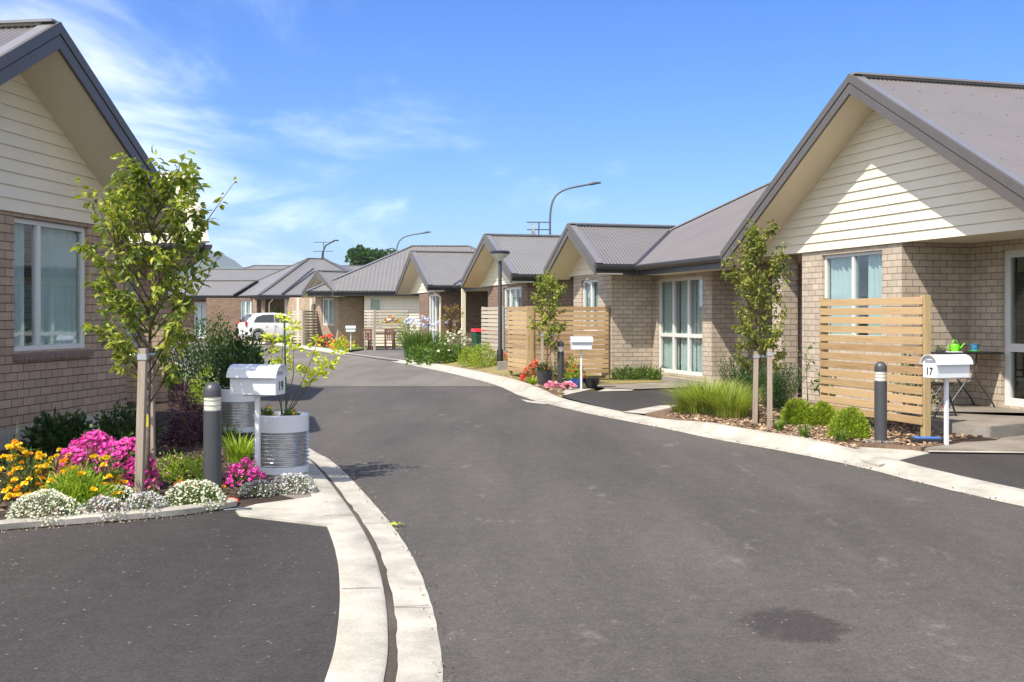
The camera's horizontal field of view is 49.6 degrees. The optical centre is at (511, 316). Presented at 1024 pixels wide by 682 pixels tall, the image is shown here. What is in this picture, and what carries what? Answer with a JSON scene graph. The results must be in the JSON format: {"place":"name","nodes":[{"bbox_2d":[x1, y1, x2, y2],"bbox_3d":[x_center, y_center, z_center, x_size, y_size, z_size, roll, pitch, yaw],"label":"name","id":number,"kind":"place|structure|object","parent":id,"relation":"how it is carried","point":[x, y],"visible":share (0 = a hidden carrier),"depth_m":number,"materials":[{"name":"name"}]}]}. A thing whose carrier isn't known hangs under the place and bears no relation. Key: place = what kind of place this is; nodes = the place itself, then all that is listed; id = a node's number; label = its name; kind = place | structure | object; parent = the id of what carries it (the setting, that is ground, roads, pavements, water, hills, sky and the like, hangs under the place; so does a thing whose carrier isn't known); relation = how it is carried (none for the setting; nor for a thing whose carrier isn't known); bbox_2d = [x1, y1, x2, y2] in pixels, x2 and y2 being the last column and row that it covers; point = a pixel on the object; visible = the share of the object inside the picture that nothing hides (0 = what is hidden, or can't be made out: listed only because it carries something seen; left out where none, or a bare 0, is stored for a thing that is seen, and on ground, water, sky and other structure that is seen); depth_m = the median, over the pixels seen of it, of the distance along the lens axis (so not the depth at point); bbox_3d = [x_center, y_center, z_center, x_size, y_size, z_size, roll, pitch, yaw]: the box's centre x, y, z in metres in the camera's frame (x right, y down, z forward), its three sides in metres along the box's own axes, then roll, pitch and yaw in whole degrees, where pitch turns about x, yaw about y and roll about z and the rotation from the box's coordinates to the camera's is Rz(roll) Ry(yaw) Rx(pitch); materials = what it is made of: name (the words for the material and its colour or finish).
{"place":"outdoors","nodes":[
{"label":"outdoors","id":0,"kind":"place"},
{"bbox_2d":[0,383,293,530],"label":"garden bed","id":1,"kind":"object","parent":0,"point":[161,407],"visible":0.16,"depth_m":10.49,"materials":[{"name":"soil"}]},
{"bbox_2d":[0,439,49,499],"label":"marigold","id":2,"kind":"object","parent":1,"relation":"on","point":[21,484],"visible":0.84,"depth_m":9.15,"materials":[{"name":"yellow plant"}]},
{"bbox_2d":[4,485,90,525],"bbox_3d":[-3.415,1.383,8.130,0.620,0.291,0.481,0,0,0],"label":"alyssum","id":3,"kind":"object","parent":1,"relation":"on","point":[43,508],"visible":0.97,"depth_m":8.09,"materials":[{"name":"grey plant"}]},
{"bbox_2d":[27,448,73,492],"bbox_3d":[-3.884,1.316,9.303,0.490,0.422,0.460,0,0,0],"label":"marigold","id":4,"kind":"object","parent":1,"relation":"on","point":[48,463],"visible":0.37,"depth_m":9.26,"materials":[{"name":"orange plant"}]},
{"bbox_2d":[14,407,100,452],"bbox_3d":[-5.094,1.298,12.403,0.939,0.571,0.821,0,0,0],"label":"dark shrub","id":5,"kind":"object","parent":1,"relation":"on","point":[49,434],"visible":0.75,"depth_m":12.26,"materials":[{"name":"green plant"}]},
{"bbox_2d":[34,461,127,511],"bbox_3d":[-3.386,1.342,8.647,0.795,0.481,0.588,0,0,0],"label":"shrub","id":6,"kind":"object","parent":1,"relation":"on","point":[81,485],"visible":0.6,"depth_m":8.59,"materials":[{"name":"green plant"}]},
{"bbox_2d":[40,424,166,489],"bbox_3d":[-3.546,1.249,9.781,1.044,0.592,0.842,0,0,11],"label":"petunia","id":7,"kind":"object","parent":1,"relation":"on","point":[125,446],"visible":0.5,"depth_m":9.62,"materials":[{"name":"pink plant"}]},
{"bbox_2d":[78,446,130,499],"bbox_3d":[-3.339,1.309,8.998,0.542,0.537,0.462,0,0,0],"label":"marigold","id":8,"kind":"object","parent":1,"relation":"on","point":[107,475],"visible":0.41,"depth_m":8.96,"materials":[{"name":"yellow plant"}]},
{"bbox_2d":[79,492,129,520],"bbox_3d":[-3.039,1.424,8.263,0.436,0.207,0.358,0,0,0],"label":"alyssum","id":9,"kind":"object","parent":1,"relation":"on","point":[100,508],"visible":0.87,"depth_m":8.21,"materials":[{"name":"grey plant"}]},
{"bbox_2d":[92,397,173,447],"bbox_3d":[-4.490,1.242,12.979,1.075,0.615,0.883,0,0,0],"label":"dark shrub","id":10,"kind":"object","parent":1,"relation":"on","point":[116,427],"visible":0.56,"depth_m":12.89,"materials":[{"name":"green plant"}]},
{"bbox_2d":[134,348,148,496],"bbox_3d":[-3.101,0.915,9.286,0.106,1.290,0.077,0,0,0],"label":"tree stake","id":11,"kind":"object","parent":1,"relation":"on","point":[142,376],"visible":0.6,"depth_m":9.25,"materials":[{"name":"wood"}]},
{"bbox_2d":[122,488,169,514],"bbox_3d":[-2.787,1.415,8.409,0.390,0.224,0.366,0,0,0],"label":"alyssum","id":12,"kind":"object","parent":1,"relation":"on","point":[141,503],"visible":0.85,"depth_m":8.39,"materials":[{"name":"grey plant"}]},
{"bbox_2d":[150,347,155,485],"bbox_3d":[-3.205,0.915,9.848,0.071,1.290,0.067,0,0,0],"label":"tree stake","id":13,"kind":"object","parent":1,"relation":"on","point":[152,440],"visible":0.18,"depth_m":9.82,"materials":[{"name":"wood"}]},
{"bbox_2d":[69,145,236,490],"bbox_3d":[-3.048,0.056,9.539,1.349,2.992,1.249,0,0,-16],"label":"pear tree","id":14,"kind":"object","parent":1,"relation":"on","point":[113,299],"visible":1,"depth_m":9.42,"materials":[{"name":"green plant"}]},
{"bbox_2d":[166,379,197,410],"bbox_3d":[-5.311,1.269,17.771,0.500,0.568,0.499,0,0,43],"label":"red cordyline","id":15,"kind":"object","parent":1,"relation":"on","point":[181,396],"visible":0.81,"depth_m":17.73,"materials":[{"name":"purple plant"}]},
{"bbox_2d":[168,339,209,392],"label":"green bush","id":16,"kind":"object","parent":1,"relation":"on","point":[189,366],"visible":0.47,"depth_m":21.81,"materials":[{"name":"green plant"}]},
{"bbox_2d":[157,393,223,446],"bbox_3d":[-3.735,1.220,12.974,0.784,0.655,0.650,0,0,0],"label":"purple shrub","id":17,"kind":"object","parent":1,"relation":"on","point":[181,429],"visible":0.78,"depth_m":12.92,"materials":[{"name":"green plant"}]},
{"bbox_2d":[156,449,227,483],"bbox_3d":[-3.039,1.378,10.199,0.750,0.315,0.816,0,0,0],"label":"ground shrub","id":18,"kind":"object","parent":1,"relation":"on","point":[185,468],"visible":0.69,"depth_m":10.16,"materials":[{"name":"green plant"}]},
{"bbox_2d":[160,478,229,510],"bbox_3d":[-2.500,1.402,8.732,0.584,0.253,0.484,0,0,0],"label":"alyssum","id":19,"kind":"object","parent":1,"relation":"on","point":[199,497],"visible":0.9,"depth_m":8.69,"materials":[{"name":"white plant"}]},
{"bbox_2d":[183,364,218,405],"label":"green bush","id":20,"kind":"object","parent":1,"relation":"on","point":[192,388],"visible":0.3,"depth_m":18.50,"materials":[{"name":"green plant"}]},
{"bbox_2d":[203,382,221,501],"bbox_3d":[-2.426,1.030,8.986,0.144,1.000,0.144,0,0,0],"label":"bollard light","id":21,"kind":"object","parent":1,"relation":"on","point":[212,438],"visible":0.98,"depth_m":8.93,"materials":[{"name":"grey paint"}]},
{"bbox_2d":[221,387,254,432],"bbox_3d":[-3.585,1.225,14.538,0.510,0.560,0.510,0,0,0],"label":"planter","id":22,"kind":"object","parent":1,"relation":"on","point":[240,409],"visible":0.66,"depth_m":14.32,"materials":[{"name":"metal"}]},
{"bbox_2d":[197,319,272,388],"bbox_3d":[-3.582,0.541,14.687,1.036,1.023,0.985,0,0,0],"label":"citrus bush","id":23,"kind":"object","parent":22,"relation":"on","point":[237,357],"visible":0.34,"depth_m":14.54,"materials":[{"name":"green plant"}]},
{"bbox_2d":[222,430,254,462],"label":"day lily","id":24,"kind":"object","parent":1,"relation":"on","point":[238,452],"visible":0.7,"depth_m":11.38,"materials":[{"name":"green plant"}]},
{"bbox_2d":[223,457,266,487],"bbox_3d":[-2.389,1.388,9.865,0.354,0.277,0.346,0,0,42],"label":"petunia","id":25,"kind":"object","parent":1,"relation":"on","point":[245,474],"visible":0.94,"depth_m":9.82,"materials":[{"name":"pink plant"}]},
{"bbox_2d":[237,478,278,498],"bbox_3d":[-2.134,1.441,9.285,0.365,0.174,0.299,0,0,0],"label":"alyssum","id":26,"kind":"object","parent":1,"relation":"on","point":[263,485],"visible":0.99,"depth_m":9.27,"materials":[{"name":"grey plant"}]},
{"bbox_2d":[0,507,339,681],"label":"driveway","id":27,"kind":"structure","parent":0,"point":[225,596],"depth_m":5.89,"materials":[{"name":"grey asphalt"}]},
{"bbox_2d":[0,498,236,529],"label":"kerb","id":28,"kind":"structure","parent":27,"relation":"on","point":[93,517],"depth_m":8.17,"materials":[{"name":"concrete"}]},
{"bbox_2d":[176,252,244,279],"bbox_3d":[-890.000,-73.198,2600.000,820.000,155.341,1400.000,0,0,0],"label":"hills","id":29,"kind":"structure","parent":0,"point":[224,262],"depth_m":2493.61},
{"bbox_2d":[250,472,311,498],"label":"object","id":30,"kind":"structure","parent":0,"point":[294,495],"depth_m":9.47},
{"bbox_2d":[226,364,288,476],"bbox_3d":[-2.281,0.980,9.949,0.470,1.100,0.286,0,0,11],"label":"letterbox","id":31,"kind":"object","parent":30,"relation":"on","point":[257,381],"visible":0.95,"depth_m":9.86,"materials":[{"name":"white metal"}]},
{"bbox_2d":[253,411,309,474],"bbox_3d":[-2.238,1.225,10.761,0.540,0.560,0.540,0,0,0],"label":"planter","id":32,"kind":"object","parent":30,"relation":"on","point":[284,443],"visible":0.85,"depth_m":10.53,"materials":[{"name":"metal"}]},
{"bbox_2d":[259,310,350,414],"bbox_3d":[-2.008,0.460,10.803,0.885,1.046,0.414,0,0,0],"label":"kowhai sapling","id":33,"kind":"object","parent":32,"relation":"on","point":[322,371],"visible":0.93,"depth_m":10.77,"materials":[{"name":"yellow plant"}]},
{"bbox_2d":[266,472,317,494],"bbox_3d":[-1.880,1.432,9.487,0.464,0.192,0.407,0,0,0],"label":"alyssum","id":34,"kind":"object","parent":30,"relation":"on","point":[289,485],"visible":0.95,"depth_m":9.46,"materials":[{"name":"grey plant"}]},
{"bbox_2d":[236,492,333,526],"bbox_3d":[-1.792,1.538,8.650,0.707,0.080,1.580,0,0,-12],"label":"path apron","id":35,"kind":"object","parent":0,"point":[313,510],"visible":0.81,"depth_m":8.51,"materials":[{"name":"concrete"}]},
{"bbox_2d":[169,342,496,385],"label":"road","id":36,"kind":"structure","parent":0,"point":[354,371],"depth_m":30.04,"materials":[{"name":"grey asphalt"}]},
{"bbox_2d":[191,317,267,378],"bbox_3d":[-6.653,0.804,26.234,1.882,1.563,1.631,0,0,0],"label":"green bush","id":37,"kind":"object","parent":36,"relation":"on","point":[214,349],"visible":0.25,"depth_m":26.04,"materials":[{"name":"green plant"}]},
{"bbox_2d":[238,312,300,340],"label":"hatchback","id":38,"kind":"object","parent":36,"relation":"on","point":[266,322],"visible":0.52,"depth_m":59.80,"materials":[{"name":"white paint"}]},
{"bbox_2d":[249,341,1023,506],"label":"kerb","id":39,"kind":"structure","parent":36,"relation":"on","point":[852,456],"depth_m":13.38,"materials":[{"name":"concrete"}]},
{"bbox_2d":[345,347,408,359],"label":"driveway","id":40,"kind":"structure","parent":0,"point":[392,354],"depth_m":45.09,"materials":[{"name":"concrete"}]},
{"bbox_2d":[364,309,375,349],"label":"slat screen","id":41,"kind":"object","parent":40,"relation":"on","point":[373,327],"visible":0.84,"depth_m":49.92,"materials":[{"name":"brown wood"}]},
{"bbox_2d":[372,310,408,343],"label":"slat screen","id":42,"kind":"object","parent":40,"relation":"on","point":[407,313],"visible":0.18,"depth_m":52.68,"materials":[{"name":"brown wood"}]},
{"bbox_2d":[387,317,439,356],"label":"agapanthus","id":43,"kind":"object","parent":40,"relation":"on","point":[410,342],"visible":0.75,"depth_m":40.38,"materials":[{"name":"green plant"}]},
{"bbox_2d":[395,233,572,359],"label":"house","id":44,"kind":"structure","parent":0,"point":[466,282],"depth_m":37.43,"materials":[{"name":"grey metal"}]},
{"bbox_2d":[429,294,436,341],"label":"window","id":45,"kind":"structure","parent":44,"relation":"in","point":[434,297],"depth_m":45.56,"materials":[{"name":"clear glass"}]},
{"bbox_2d":[505,286,520,326],"bbox_3d":[0.127,-0.245,34.068,0.164,1.410,2.000,0,0,-16],"label":"window","id":46,"kind":"structure","parent":44,"relation":"in","point":[514,292],"depth_m":34.36,"materials":[{"name":"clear glass"}]},
{"bbox_2d":[408,359,565,395],"bbox_3d":[-0.990,1.542,29.967,1.070,0.140,18.869,0,0,-14],"label":"garden bed","id":47,"kind":"object","parent":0,"point":[555,393],"visible":0.02,"depth_m":21.99,"materials":[{"name":"brown soil"}]},
{"bbox_2d":[403,337,443,364],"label":"hosta","id":48,"kind":"object","parent":47,"relation":"on","point":[417,352],"visible":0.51,"depth_m":35.06,"materials":[{"name":"green plant"}]},
{"bbox_2d":[422,333,466,364],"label":"hosta","id":49,"kind":"object","parent":47,"relation":"on","point":[439,350],"visible":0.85,"depth_m":33.84,"materials":[{"name":"green plant"}]},
{"bbox_2d":[527,269,567,368],"bbox_3d":[0.761,0.263,23.547,0.876,2.536,0.896,0,0,-34],"label":"pear tree","id":50,"kind":"object","parent":47,"relation":"on","point":[541,285],"visible":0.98,"depth_m":23.53,"materials":[{"name":"green plant"}]},
{"bbox_2d":[557,341,563,384],"bbox_3d":[1.034,1.010,23.593,0.144,0.980,0.144,0,0,0],"label":"bollard light","id":51,"kind":"object","parent":47,"relation":"on","point":[560,361],"visible":0.91,"depth_m":23.53,"materials":[{"name":"grey paint"}]},
{"bbox_2d":[0,0,1023,273],"label":"sky","id":52,"kind":"structure","parent":0,"point":[374,124],"materials":[{"name":"blue"}]},
{"bbox_2d":[440,353,606,379],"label":"lawn bank","id":53,"kind":"structure","parent":0,"point":[490,369],"depth_m":29.22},
{"bbox_2d":[440,303,463,341],"bbox_3d":[-1.976,0.482,37.422,0.849,1.940,0.975,0,0,-28],"label":"pear tree","id":54,"kind":"object","parent":53,"relation":"on","point":[447,309],"visible":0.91,"depth_m":37.33,"materials":[{"name":"brown plant"}]},
{"bbox_2d":[465,342,496,367],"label":"ball shrub","id":55,"kind":"object","parent":53,"relation":"on","point":[475,358],"visible":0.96,"depth_m":30.39,"materials":[{"name":"green plant"}]},
{"bbox_2d":[490,250,509,360],"bbox_3d":[-0.327,-0.185,30.400,0.540,3.230,0.540,0,0,0],"label":"lamp post","id":56,"kind":"object","parent":53,"relation":"on","point":[499,255],"visible":0.97,"depth_m":30.35,"materials":[{"name":"black metal"}]},
{"bbox_2d":[481,306,525,358],"bbox_3d":[-0.268,0.640,33.460,0.865,1.870,2.235,0,0,-16],"label":"slat screen","id":57,"kind":"object","parent":53,"relation":"on","point":[483,325],"visible":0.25,"depth_m":32.89,"materials":[{"name":"brown wood"}]},
{"bbox_2d":[508,306,608,378],"bbox_3d":[1.080,0.670,26.563,2.015,1.810,1.835,0,0,-16],"label":"slat screen","id":58,"kind":"object","parent":53,"relation":"on","point":[531,350],"visible":0.82,"depth_m":25.85,"materials":[{"name":"brown wood"}]},
{"bbox_2d":[411,358,668,397],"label":"dry lawn","id":59,"kind":"structure","parent":0,"point":[612,381],"depth_m":25.16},
{"bbox_2d":[406,315,447,353],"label":"agapanthus","id":60,"kind":"object","parent":59,"relation":"on","point":[430,337],"visible":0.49,"depth_m":40.29,"materials":[{"name":"green plant"}]},
{"bbox_2d":[606,365,643,379],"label":"border shrub","id":61,"kind":"object","parent":59,"relation":"on","point":[626,374],"visible":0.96,"depth_m":25.82,"materials":[{"name":"green plant"}]},
{"bbox_2d":[563,387,596,394],"bbox_3d":[0.841,1.508,22.362,1.108,0.001,2.789,0,0,18],"label":"path apron","id":62,"kind":"object","parent":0,"point":[571,390],"visible":0.38,"depth_m":22.84,"materials":[{"name":"concrete"}]},
{"bbox_2d":[569,336,592,388],"bbox_3d":[1.435,0.970,23.024,0.460,1.100,0.286,0,0,-4],"label":"letterbox","id":63,"kind":"object","parent":62,"relation":"on","point":[580,343],"visible":1,"depth_m":22.92,"materials":[{"name":"white metal"}]},
{"bbox_2d":[170,349,1023,506],"bbox_3d":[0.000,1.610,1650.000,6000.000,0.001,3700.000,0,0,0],"label":"ground","id":64,"kind":"structure","parent":0,"point":[1020,389],"depth_m":24.38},
{"bbox_2d":[0,18,185,449],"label":"house","id":65,"kind":"structure","parent":64,"relation":"on","point":[63,125],"depth_m":13.41,"materials":[{"name":"brown brick"}]},
{"bbox_2d":[14,217,84,350],"bbox_3d":[-5.739,-0.370,13.607,0.160,1.660,1.640,0,0,8],"label":"window","id":66,"kind":"structure","parent":65,"relation":"in","point":[53,268],"depth_m":13.77,"materials":[{"name":"white glass"}]},
{"bbox_2d":[127,172,211,400],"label":"house","id":67,"kind":"structure","parent":64,"relation":"on","point":[161,395],"depth_m":19.60,"materials":[{"name":"beige brick"}]},
{"bbox_2d":[169,306,235,375],"bbox_3d":[-7.970,0.652,28.851,2.192,1.853,1.939,0,0,0],"label":"green bush","id":68,"kind":"object","parent":64,"relation":"on","point":[202,330],"visible":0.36,"depth_m":28.71,"materials":[{"name":"green plant"}]},
{"bbox_2d":[168,269,281,341],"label":"house","id":69,"kind":"structure","parent":64,"relation":"on","point":[226,283],"depth_m":66.30,"materials":[{"name":"grey metal"}]},
{"bbox_2d":[194,302,205,337],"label":"window","id":70,"kind":"structure","parent":69,"relation":"in","point":[200,313],"depth_m":66.00,"materials":[{"name":"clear glass"}]},
{"bbox_2d":[206,258,352,342],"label":"house","id":71,"kind":"structure","parent":64,"relation":"on","point":[266,294],"depth_m":63.50,"materials":[{"name":"grey metal"}]},
{"bbox_2d":[301,460,387,681],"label":"kerb","id":72,"kind":"structure","parent":64,"relation":"on","point":[360,653],"depth_m":5.83,"materials":[{"name":"concrete"}]},
{"bbox_2d":[344,244,398,264],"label":"broadleaf tree","id":73,"kind":"object","parent":64,"relation":"on","point":[359,255],"visible":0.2,"depth_m":117.72,"materials":[{"name":"green plant"}]},
{"bbox_2d":[287,245,475,347],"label":"house","id":74,"kind":"structure","parent":64,"relation":"on","point":[338,301],"depth_m":55.16,"materials":[{"name":"grey metal"}]},
{"bbox_2d":[323,298,333,324],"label":"window","id":75,"kind":"structure","parent":74,"relation":"in","point":[328,303],"depth_m":55.80,"materials":[{"name":"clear glass"}]},
{"bbox_2d":[543,72,1023,437],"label":"house","id":76,"kind":"structure","parent":64,"relation":"on","point":[880,185],"depth_m":17.57,"materials":[{"name":"brick"}]},
{"bbox_2d":[583,279,597,330],"bbox_3d":[2.037,-0.275,27.437,0.162,1.370,1.200,0,0,-16],"label":"window","id":77,"kind":"structure","parent":76,"relation":"in","point":[593,283],"depth_m":27.45,"materials":[{"name":"clear glass"}]},
{"bbox_2d":[659,276,701,375],"bbox_3d":[3.856,0.210,24.881,0.163,2.260,2.400,0,0,-16],"label":"window","id":78,"kind":"structure","parent":76,"relation":"in","point":[669,289],"depth_m":25.03,"materials":[{"name":"white glass"}]},
{"bbox_2d":[825,250,881,335],"bbox_3d":[5.607,-0.335,18.007,0.158,1.490,1.700,0,0,-16],"label":"window","id":79,"kind":"structure","parent":76,"relation":"in","point":[845,268],"depth_m":18.24,"materials":[{"name":"white glass"}]},
{"bbox_2d":[931,351,1003,408],"bbox_3d":[6.656,0.938,16.420,1.020,0.818,0.580,0,0,-16],"label":"patio table","id":80,"kind":"object","parent":76,"relation":"on","point":[975,372],"visible":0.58,"depth_m":16.22,"materials":[{"name":"black paint"}]},
{"bbox_2d":[1005,249,1023,406],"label":"door","id":81,"kind":"structure","parent":76,"relation":"in","point":[1010,347],"depth_m":16.28,"materials":[{"name":"white glass"}]},
{"bbox_2d":[227,386,1023,681],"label":"road","id":82,"kind":"structure","parent":0,"point":[553,543],"depth_m":7.37,"materials":[{"name":"grey asphalt"}]},
{"bbox_2d":[208,375,442,681],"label":"gutter strip","id":83,"kind":"object","parent":82,"relation":"on","point":[418,645],"visible":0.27,"depth_m":6.19,"materials":[{"name":"concrete"}]},
{"bbox_2d":[309,459,397,681],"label":"joint dirt","id":84,"kind":"structure","parent":83,"relation":"on","point":[391,668],"depth_m":5.89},
{"bbox_2d":[597,382,692,388],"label":"path","id":85,"kind":"structure","parent":0,"point":[643,385],"depth_m":23.87,"materials":[{"name":"beige concrete"}]},
{"bbox_2d":[563,387,801,411],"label":"driveway","id":86,"kind":"structure","parent":0,"point":[622,401],"depth_m":20.45,"materials":[{"name":"grey asphalt"}]},
{"bbox_2d":[645,389,1000,450],"bbox_3d":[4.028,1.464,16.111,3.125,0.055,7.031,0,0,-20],"label":"bark mulch","id":87,"kind":"object","parent":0,"point":[898,439],"visible":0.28,"depth_m":14.42,"materials":[{"name":"brown wood"}]},
{"bbox_2d":[651,374,760,414],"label":"ornamental grass","id":88,"kind":"object","parent":87,"relation":"on","point":[699,407],"depth_m":16.69,"materials":[{"name":"green plant"}]},
{"bbox_2d":[672,380,766,418],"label":"ornamental grass","id":89,"kind":"object","parent":87,"relation":"on","point":[725,406],"depth_m":16.06,"materials":[{"name":"green plant"}]},
{"bbox_2d":[714,354,766,398],"bbox_3d":[3.855,1.024,18.440,0.979,0.801,1.007,0,0,0],"label":"rosemary","id":90,"kind":"object","parent":87,"relation":"on","point":[743,374],"visible":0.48,"depth_m":18.39,"materials":[{"name":"green plant"}]},
{"bbox_2d":[752,351,758,423],"bbox_3d":[3.332,1.005,15.167,0.086,1.050,0.072,0,0,0],"label":"tree stake","id":91,"kind":"object","parent":87,"relation":"on","point":[755,387],"visible":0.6,"depth_m":15.14,"materials":[{"name":"wood"}]},
{"bbox_2d":[720,218,793,422],"bbox_3d":[3.405,0.085,15.346,0.970,2.893,0.982,0,0,24],"label":"pear tree","id":92,"kind":"object","parent":87,"relation":"on","point":[749,260],"visible":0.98,"depth_m":15.19,"materials":[{"name":"green plant"}]},
{"bbox_2d":[766,349,772,427],"bbox_3d":[3.415,0.980,14.700,0.072,1.100,0.072,0,0,0],"label":"tree stake","id":93,"kind":"object","parent":87,"relation":"on","point":[769,353],"visible":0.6,"depth_m":14.67,"materials":[{"name":"wood"}]},
{"bbox_2d":[744,360,809,408],"bbox_3d":[4.083,1.057,17.163,0.970,0.742,0.945,0,0,0],"label":"rosemary","id":94,"kind":"object","parent":87,"relation":"on","point":[779,395],"visible":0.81,"depth_m":17.08,"materials":[{"name":"green plant"}]},
{"bbox_2d":[777,397,815,424],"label":"ball shrub","id":95,"kind":"object","parent":87,"relation":"on","point":[792,411],"visible":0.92,"depth_m":15.06,"materials":[{"name":"green plant"}]},
{"bbox_2d":[807,400,837,426],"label":"ball shrub","id":96,"kind":"object","parent":87,"relation":"on","point":[823,412],"visible":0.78,"depth_m":14.95,"materials":[{"name":"green plant"}]},
{"bbox_2d":[825,406,872,438],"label":"ball shrub","id":97,"kind":"object","parent":87,"relation":"on","point":[855,422],"visible":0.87,"depth_m":13.40,"materials":[{"name":"green plant"}]},
{"bbox_2d":[820,295,930,435],"bbox_3d":[4.699,0.660,14.546,0.108,1.830,2.335,0,0,-16],"label":"slat screen","id":98,"kind":"object","parent":87,"relation":"on","point":[924,389],"visible":0.88,"depth_m":14.30,"materials":[{"name":"brown wood"}]},
{"bbox_2d":[862,361,893,442],"bbox_3d":[4.349,1.015,13.088,0.420,0.970,0.420,0,0,0],"label":"bollard light","id":99,"kind":"object","parent":87,"relation":"on","point":[880,404],"visible":0.95,"depth_m":13.03,"materials":[{"name":"grey paint"}]},
{"bbox_2d":[854,447,931,466],"bbox_3d":[4.190,1.546,12.072,0.902,0.060,1.600,0,0,6],"label":"path apron","id":100,"kind":"object","parent":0,"point":[898,454],"visible":0.52,"depth_m":12.25,"materials":[{"name":"concrete"}]},
{"bbox_2d":[900,453,1023,488],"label":"driveway","id":101,"kind":"structure","parent":0,"point":[1003,469],"depth_m":11.31,"materials":[{"name":"grey asphalt"}]},
{"bbox_2d":[924,435,1023,453],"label":"path","id":102,"kind":"structure","parent":0,"point":[1014,443],"depth_m":12.66,"materials":[{"name":"beige concrete"}]},
{"bbox_2d":[920,354,972,444],"bbox_3d":[5.024,0.990,12.830,0.520,1.100,0.286,0,0,-20],"label":"letterbox","id":103,"kind":"object","parent":102,"relation":"on","point":[946,367],"visible":0.92,"depth_m":12.76,"materials":[{"name":"white metal"}]},
{"label":"lawn strip","id":104,"kind":"structure","parent":0,"visible":0},
{"bbox_2d":[290,310,316,345],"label":"slat screen","id":105,"kind":"object","parent":104,"relation":"on","point":[304,324],"visible":0.59,"depth_m":55.49,"materials":[{"name":"brown wood"}]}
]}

